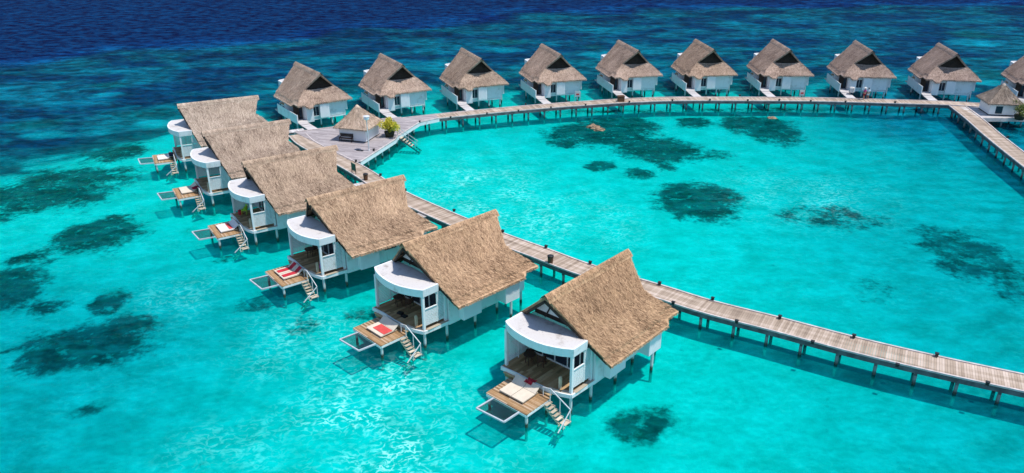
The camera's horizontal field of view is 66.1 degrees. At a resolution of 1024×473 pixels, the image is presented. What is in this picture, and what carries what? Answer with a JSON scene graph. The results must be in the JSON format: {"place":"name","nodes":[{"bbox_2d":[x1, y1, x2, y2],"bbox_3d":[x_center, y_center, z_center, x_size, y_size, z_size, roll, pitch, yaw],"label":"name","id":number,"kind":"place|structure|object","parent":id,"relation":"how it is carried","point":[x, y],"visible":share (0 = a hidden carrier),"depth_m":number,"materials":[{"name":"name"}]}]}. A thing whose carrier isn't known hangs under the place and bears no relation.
{"place":"outdoors","nodes":[
{"label":"outdoors","id":0,"kind":"place"},
{"bbox_2d":[363,173,367,180],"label":"litter bin","id":1,"kind":"object","parent":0,"point":[365,175],"visible":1,"depth_m":83.55,"materials":[{"name":"brown wood"}]},
{"bbox_2d":[0,0,1023,472],"bbox_3d":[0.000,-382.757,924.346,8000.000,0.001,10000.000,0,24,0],"label":"water","id":2,"kind":"structure","parent":0,"point":[82,78],"depth_m":76.15,"materials":[{"name":"blue liquid"}]},
{"bbox_2d":[138,95,303,181],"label":"overwater villa","id":3,"kind":"object","parent":2,"relation":"in","point":[198,118],"visible":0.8,"depth_m":90.85,"materials":[{"name":"white paint"}]},
{"bbox_2d":[157,151,170,159],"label":"sun lounger","id":4,"kind":"object","parent":3,"relation":"on","point":[163,157],"visible":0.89,"depth_m":90.95,"materials":[{"name":"white fabric"}]},
{"bbox_2d":[157,119,300,218],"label":"overwater villa","id":5,"kind":"object","parent":2,"relation":"in","point":[227,151],"visible":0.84,"depth_m":80.96,"materials":[{"name":"white paint"}]},
{"bbox_2d":[179,182,197,193],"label":"sun lounger","id":6,"kind":"object","parent":5,"relation":"on","point":[185,189],"visible":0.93,"depth_m":81.47,"materials":[{"name":"beige fabric"}]},
{"bbox_2d":[192,145,364,258],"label":"overwater villa","id":7,"kind":"object","parent":2,"relation":"in","point":[277,190],"visible":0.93,"depth_m":72.41,"materials":[{"name":"white paint"}]},
{"bbox_2d":[216,218,237,232],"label":"sun lounger","id":8,"kind":"object","parent":7,"relation":"on","point":[223,227],"visible":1,"depth_m":72.50,"materials":[{"name":"white fabric"}]},
{"bbox_2d":[241,204,247,214],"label":"terrace chair","id":9,"kind":"object","parent":7,"relation":"on","point":[245,208],"visible":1,"depth_m":74.67,"materials":[{"name":"plastic"}]},
{"bbox_2d":[274,61,352,129],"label":"overwater villa","id":10,"kind":"object","parent":2,"relation":"in","point":[304,95],"visible":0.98,"depth_m":106.25,"materials":[{"name":"beige plant"}]},
{"bbox_2d":[293,105,302,118],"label":"door","id":11,"kind":"structure","parent":10,"relation":"in","point":[298,111],"depth_m":105.03,"materials":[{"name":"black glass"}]},
{"bbox_2d":[313,107,319,116],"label":"window","id":12,"kind":"structure","parent":10,"relation":"in","point":[316,109],"depth_m":105.70,"materials":[{"name":"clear glass"}]},
{"bbox_2d":[249,174,437,309],"bbox_3d":[-12.750,0.170,67.774,19.890,9.824,8.662,-18,30,-35],"label":"overwater villa","id":13,"kind":"object","parent":2,"relation":"in","point":[359,227],"visible":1,"depth_m":64.49,"materials":[{"name":"beige plant"}]},
{"bbox_2d":[274,261,297,274],"bbox_3d":[-18.548,2.643,64.610,1.720,0.540,0.930,-18,30,-35],"label":"sun lounger","id":14,"kind":"object","parent":13,"relation":"on","point":[294,267],"visible":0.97,"depth_m":64.55,"materials":[{"name":"beige fabric"}]},
{"bbox_2d":[277,262,295,272],"bbox_3d":[-18.520,2.520,64.587,1.600,0.373,0.460,-18,30,-35],"label":"beach towel","id":15,"kind":"object","parent":14,"relation":"on","point":[292,265],"visible":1,"depth_m":64.72,"materials":[{"name":"red fabric"}]},
{"bbox_2d":[279,265,302,279],"bbox_3d":[-17.935,2.959,63.907,1.720,0.540,0.920,-18,30,-35],"label":"sun lounger","id":16,"kind":"object","parent":13,"relation":"on","point":[293,275],"visible":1,"depth_m":63.83,"materials":[{"name":"beige fabric"}]},
{"bbox_2d":[282,266,300,276],"bbox_3d":[-17.898,2.841,63.873,1.600,0.373,0.460,-18,30,-35],"label":"beach towel","id":17,"kind":"object","parent":16,"relation":"on","point":[292,273],"visible":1,"depth_m":63.90,"materials":[{"name":"red fabric"}]},
{"bbox_2d":[304,247,314,256],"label":"terrace table","id":18,"kind":"object","parent":13,"relation":"on","point":[307,249],"visible":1,"depth_m":66.18,"materials":[{"name":"brown wood"}]},
{"bbox_2d":[294,114,438,169],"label":"jetty platform","id":19,"kind":"structure","parent":2,"relation":"in","point":[381,142],"depth_m":96.98,"materials":[{"name":"grey wood"}]},
{"bbox_2d":[339,133,352,142],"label":"wooden bench","id":20,"kind":"object","parent":19,"relation":"on","point":[348,135],"visible":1,"depth_m":96.03,"materials":[{"name":"brown wood"}]},
{"bbox_2d":[333,105,383,142],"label":"thatched hut","id":21,"kind":"object","parent":19,"relation":"on","point":[353,121],"visible":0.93,"depth_m":95.83,"materials":[{"name":"brown wicker"}]},
{"bbox_2d":[363,115,369,150],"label":"lamp post","id":22,"kind":"object","parent":19,"relation":"on","point":[366,117],"visible":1,"depth_m":91.55,"materials":[{"name":"white metal"}]},
{"bbox_2d":[378,116,400,137],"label":"potted shrub","id":23,"kind":"object","parent":19,"relation":"on","point":[389,126],"visible":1,"depth_m":97.13,"materials":[{"name":"green plant"}]},
{"bbox_2d":[397,129,421,151],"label":"water stairs","id":24,"kind":"structure","parent":19,"relation":"attached to","point":[404,139],"depth_m":98.86,"materials":[{"name":"grey wood"}]},
{"bbox_2d":[358,53,431,117],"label":"overwater villa","id":25,"kind":"object","parent":2,"relation":"in","point":[387,84],"visible":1,"depth_m":111.32,"materials":[{"name":"white paint"}]},
{"bbox_2d":[375,94,383,107],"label":"door","id":26,"kind":"structure","parent":25,"relation":"in","point":[380,100],"depth_m":110.33,"materials":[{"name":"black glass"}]},
{"bbox_2d":[394,96,399,105],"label":"window","id":27,"kind":"structure","parent":25,"relation":"in","point":[397,100],"depth_m":110.81,"materials":[{"name":"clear glass"}]},
{"bbox_2d":[339,209,537,372],"bbox_3d":[-4.317,3.541,60.283,19.890,9.824,8.662,-22,32,-40],"label":"overwater villa","id":28,"kind":"object","parent":2,"relation":"in","point":[474,266],"visible":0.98,"depth_m":56.97,"materials":[{"name":"beige plant"}]},
{"bbox_2d":[366,316,398,336],"bbox_3d":[-9.251,6.443,56.166,1.580,0.540,1.770,-22,32,-40],"label":"sun lounger","id":29,"kind":"object","parent":28,"relation":"on","point":[387,322],"visible":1,"depth_m":56.23,"materials":[{"name":"beige fabric"}]},
{"bbox_2d":[373,324,391,333],"bbox_3d":[-9.207,6.590,55.964,0.740,0.027,1.320,-22,32,-40],"label":"red mat","id":30,"kind":"object","parent":29,"relation":"on","point":[382,328],"visible":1,"depth_m":55.89,"materials":[{"name":"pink fabric"}]},
{"bbox_2d":[393,294,403,306],"bbox_3d":[-8.431,4.797,58.671,0.840,0.742,0.827,-22,32,-40],"label":"terrace table","id":31,"kind":"object","parent":28,"relation":"on","point":[398,296],"visible":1,"depth_m":58.51,"materials":[{"name":"brown wood"}]},
{"bbox_2d":[404,296,413,308],"bbox_3d":[-7.635,4.851,58.382,0.689,0.882,0.630,11,26,23],"label":"terrace chair","id":32,"kind":"object","parent":28,"relation":"on","point":[408,301],"visible":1,"depth_m":58.10,"materials":[{"name":"brown wood"}]},
{"bbox_2d":[439,47,508,110],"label":"overwater villa","id":33,"kind":"object","parent":2,"relation":"in","point":[467,77],"visible":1,"depth_m":114.86,"materials":[{"name":"beige plant"}]},
{"bbox_2d":[454,87,462,99],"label":"door","id":34,"kind":"structure","parent":33,"relation":"in","point":[457,92],"depth_m":114.21,"materials":[{"name":"black glass"}]},
{"bbox_2d":[472,90,476,98],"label":"window","id":35,"kind":"structure","parent":33,"relation":"in","point":[474,92],"depth_m":114.40,"materials":[{"name":"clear glass"}]},
{"bbox_2d":[519,43,586,103],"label":"overwater villa","id":36,"kind":"object","parent":2,"relation":"in","point":[545,71],"visible":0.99,"depth_m":117.70,"materials":[{"name":"beige plant"}]},
{"bbox_2d":[533,81,540,94],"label":"door","id":37,"kind":"structure","parent":36,"relation":"in","point":[537,87],"depth_m":117.31,"materials":[{"name":"black glass"}]},
{"bbox_2d":[551,84,555,92],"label":"window","id":38,"kind":"structure","parent":36,"relation":"in","point":[553,87],"depth_m":117.36,"materials":[{"name":"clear glass"}]},
{"bbox_2d":[476,249,678,443],"bbox_3d":[5.171,6.586,53.515,8.662,9.824,19.890,20,31,37],"label":"overwater villa","id":39,"kind":"object","parent":2,"relation":"in","point":[608,318],"visible":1,"depth_m":50.05,"materials":[{"name":"brown plant"}]},
{"bbox_2d":[499,374,527,396],"bbox_3d":[0.111,9.417,49.556,0.960,0.540,1.650,20,31,37],"label":"sun lounger","id":40,"kind":"object","parent":39,"relation":"on","point":[515,385],"visible":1,"depth_m":49.63,"materials":[{"name":"beige fabric"}]},
{"bbox_2d":[511,382,539,402],"bbox_3d":[0.857,9.691,48.948,0.960,0.540,1.650,20,31,37],"label":"sun lounger","id":41,"kind":"object","parent":39,"relation":"on","point":[526,393],"visible":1,"depth_m":48.98,"materials":[{"name":"beige fabric"}]},
{"bbox_2d":[524,377,536,384],"bbox_3d":[1.138,9.088,49.688,0.609,0.157,0.696,20,31,37],"label":"crumpled towel","id":42,"kind":"object","parent":41,"relation":"on","point":[530,381],"visible":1,"depth_m":49.59,"materials":[{"name":"red fabric"}]},
{"bbox_2d":[523,350,535,365],"bbox_3d":[1.162,7.993,51.570,0.827,0.742,0.840,20,31,37],"label":"terrace table","id":43,"kind":"object","parent":39,"relation":"on","point":[528,354],"visible":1,"depth_m":51.43,"materials":[{"name":"brown wicker"}]},
{"bbox_2d":[537,355,546,367],"bbox_3d":[1.927,8.035,51.306,0.689,0.882,0.630,9,26,20],"label":"terrace chair","id":44,"kind":"object","parent":39,"relation":"on","point":[541,359],"visible":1,"depth_m":51.02,"materials":[{"name":"brown wicker"}]},
{"bbox_2d":[574,91,580,100],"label":"sign board","id":45,"kind":"object","parent":2,"relation":"in","point":[577,94],"visible":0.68,"depth_m":117.07,"materials":[{"name":"white"}]},
{"bbox_2d":[586,123,599,133],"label":"rock","id":46,"kind":"object","parent":2,"relation":"in","point":[593,126],"visible":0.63,"depth_m":106.21,"materials":[{"name":"brown stone"}]},
{"bbox_2d":[592,127,606,134],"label":"rock","id":47,"kind":"object","parent":2,"relation":"in","point":[600,129],"visible":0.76,"depth_m":105.14,"materials":[{"name":"brown stone"}]},
{"bbox_2d":[595,40,662,110],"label":"overwater villa","id":48,"kind":"object","parent":2,"relation":"in","point":[622,67],"visible":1,"depth_m":120.53,"materials":[{"name":"beige plant"}]},
{"bbox_2d":[610,76,617,88],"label":"door","id":49,"kind":"structure","parent":48,"relation":"in","point":[613,81],"depth_m":120.30,"materials":[{"name":"black glass"}]},
{"bbox_2d":[627,80,631,87],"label":"window","id":50,"kind":"structure","parent":48,"relation":"in","point":[629,85],"depth_m":120.18,"materials":[{"name":"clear glass"}]},
{"bbox_2d":[289,133,1023,403],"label":"boardwalk","id":51,"kind":"structure","parent":2,"relation":"in","point":[957,372],"depth_m":56.45,"materials":[{"name":"grey wood"}]},
{"bbox_2d":[351,162,355,172],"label":"sign board","id":52,"kind":"object","parent":51,"relation":"on","point":[353,166],"visible":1,"depth_m":85.50,"materials":[{"name":"green paint"}]},
{"bbox_2d":[547,254,553,263],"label":"litter bin","id":53,"kind":"object","parent":51,"relation":"on","point":[550,257],"visible":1,"depth_m":65.21,"materials":[{"name":"brown wood"}]},
{"bbox_2d":[401,96,979,135],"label":"boardwalk","id":54,"kind":"structure","parent":2,"relation":"in","point":[576,105],"depth_m":113.46,"materials":[{"name":"grey wood"}]},
{"bbox_2d":[617,95,624,101],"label":"brown box","id":55,"kind":"object","parent":54,"relation":"on","point":[620,98],"visible":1,"depth_m":113.59,"materials":[{"name":"brown wood"}]},
{"bbox_2d":[670,39,737,105],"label":"overwater villa","id":56,"kind":"object","parent":2,"relation":"in","point":[697,65],"visible":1,"depth_m":121.17,"materials":[{"name":"brown plant"}]},
{"bbox_2d":[684,74,691,86],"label":"door","id":57,"kind":"structure","parent":56,"relation":"in","point":[688,80],"depth_m":121.36,"materials":[{"name":"black glass"}]},
{"bbox_2d":[701,78,705,86],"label":"window","id":58,"kind":"structure","parent":56,"relation":"in","point":[703,82],"depth_m":121.01,"materials":[{"name":"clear glass"}]},
{"bbox_2d":[745,39,813,96],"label":"overwater villa","id":59,"kind":"object","parent":2,"relation":"in","point":[773,65],"visible":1,"depth_m":121.08,"materials":[{"name":"brown plant"}]},
{"bbox_2d":[758,74,766,86],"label":"door","id":60,"kind":"structure","parent":59,"relation":"in","point":[762,79],"depth_m":121.63,"materials":[{"name":"black glass"}]},
{"bbox_2d":[775,78,781,86],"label":"window","id":61,"kind":"structure","parent":59,"relation":"in","point":[778,81],"depth_m":121.01,"materials":[{"name":"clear glass"}]},
{"bbox_2d":[798,90,805,96],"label":"sign board","id":62,"kind":"object","parent":2,"relation":"in","point":[801,92],"visible":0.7,"depth_m":117.58,"materials":[{"name":"white plastic"}]},
{"bbox_2d":[824,40,896,98],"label":"overwater villa","id":63,"kind":"object","parent":2,"relation":"in","point":[858,66],"visible":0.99,"depth_m":120.13,"materials":[{"name":"beige plant"}]},
{"bbox_2d":[838,75,846,87],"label":"door","id":64,"kind":"structure","parent":63,"relation":"in","point":[843,81],"depth_m":120.95,"materials":[{"name":"black glass"}]},
{"bbox_2d":[849,87,854,94],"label":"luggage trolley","id":65,"kind":"object","parent":63,"relation":"on","point":[851,89],"visible":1,"depth_m":117.68,"materials":[{"name":"white fabric"}]},
{"bbox_2d":[856,80,861,87],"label":"window","id":66,"kind":"structure","parent":63,"relation":"in","point":[859,82],"depth_m":120.13,"materials":[{"name":"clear glass"}]},
{"bbox_2d":[905,42,981,101],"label":"overwater villa","id":67,"kind":"object","parent":2,"relation":"in","point":[938,68],"visible":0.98,"depth_m":118.30,"materials":[{"name":"brown plant"}]},
{"bbox_2d":[920,78,929,90],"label":"door","id":68,"kind":"structure","parent":67,"relation":"in","point":[924,83],"depth_m":119.28,"materials":[{"name":"brown glass"}]},
{"bbox_2d":[938,83,944,90],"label":"window","id":69,"kind":"structure","parent":67,"relation":"in","point":[942,85],"depth_m":118.35,"materials":[{"name":"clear glass"}]},
{"bbox_2d":[948,105,1023,177],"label":"boardwalk","id":70,"kind":"structure","parent":2,"relation":"in","point":[991,135],"depth_m":98.61,"materials":[{"name":"grey wood"}]},
{"bbox_2d":[962,107,1023,126],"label":"jetty platform","id":71,"kind":"structure","parent":2,"relation":"in","point":[989,118],"depth_m":106.39,"materials":[{"name":"grey wood"}]},
{"bbox_2d":[976,83,1023,115],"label":"thatched hut","id":72,"kind":"object","parent":71,"relation":"on","point":[997,100],"visible":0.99,"depth_m":106.61,"materials":[{"name":"white paint"}]},
{"bbox_2d":[995,106,1002,113],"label":"window","id":73,"kind":"structure","parent":72,"relation":"in","point":[999,109],"depth_m":106.67,"materials":[{"name":"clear glass"}]},
{"bbox_2d":[1013,99,1023,120],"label":"potted shrub","id":74,"kind":"object","parent":71,"relation":"on","point":[1019,115],"visible":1,"depth_m":104.69,"materials":[{"name":"green plant"}]},
{"bbox_2d":[998,56,1023,102],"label":"overwater villa","id":75,"kind":"object","parent":2,"relation":"in","point":[1013,73],"visible":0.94,"depth_m":118.75,"materials":[{"name":"brown plant"}]},
{"bbox_2d":[1015,82,1023,95],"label":"door","id":76,"kind":"structure","parent":75,"relation":"in","point":[1020,88],"depth_m":116.40,"materials":[{"name":"brown glass"}]},
{"bbox_2d":[0,36,1023,472],"bbox_3d":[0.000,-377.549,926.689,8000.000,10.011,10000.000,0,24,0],"label":"seabed","id":77,"kind":"structure","parent":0,"point":[600,420],"depth_m":62.57,"materials":[{"name":"teal sand"}]}
]}

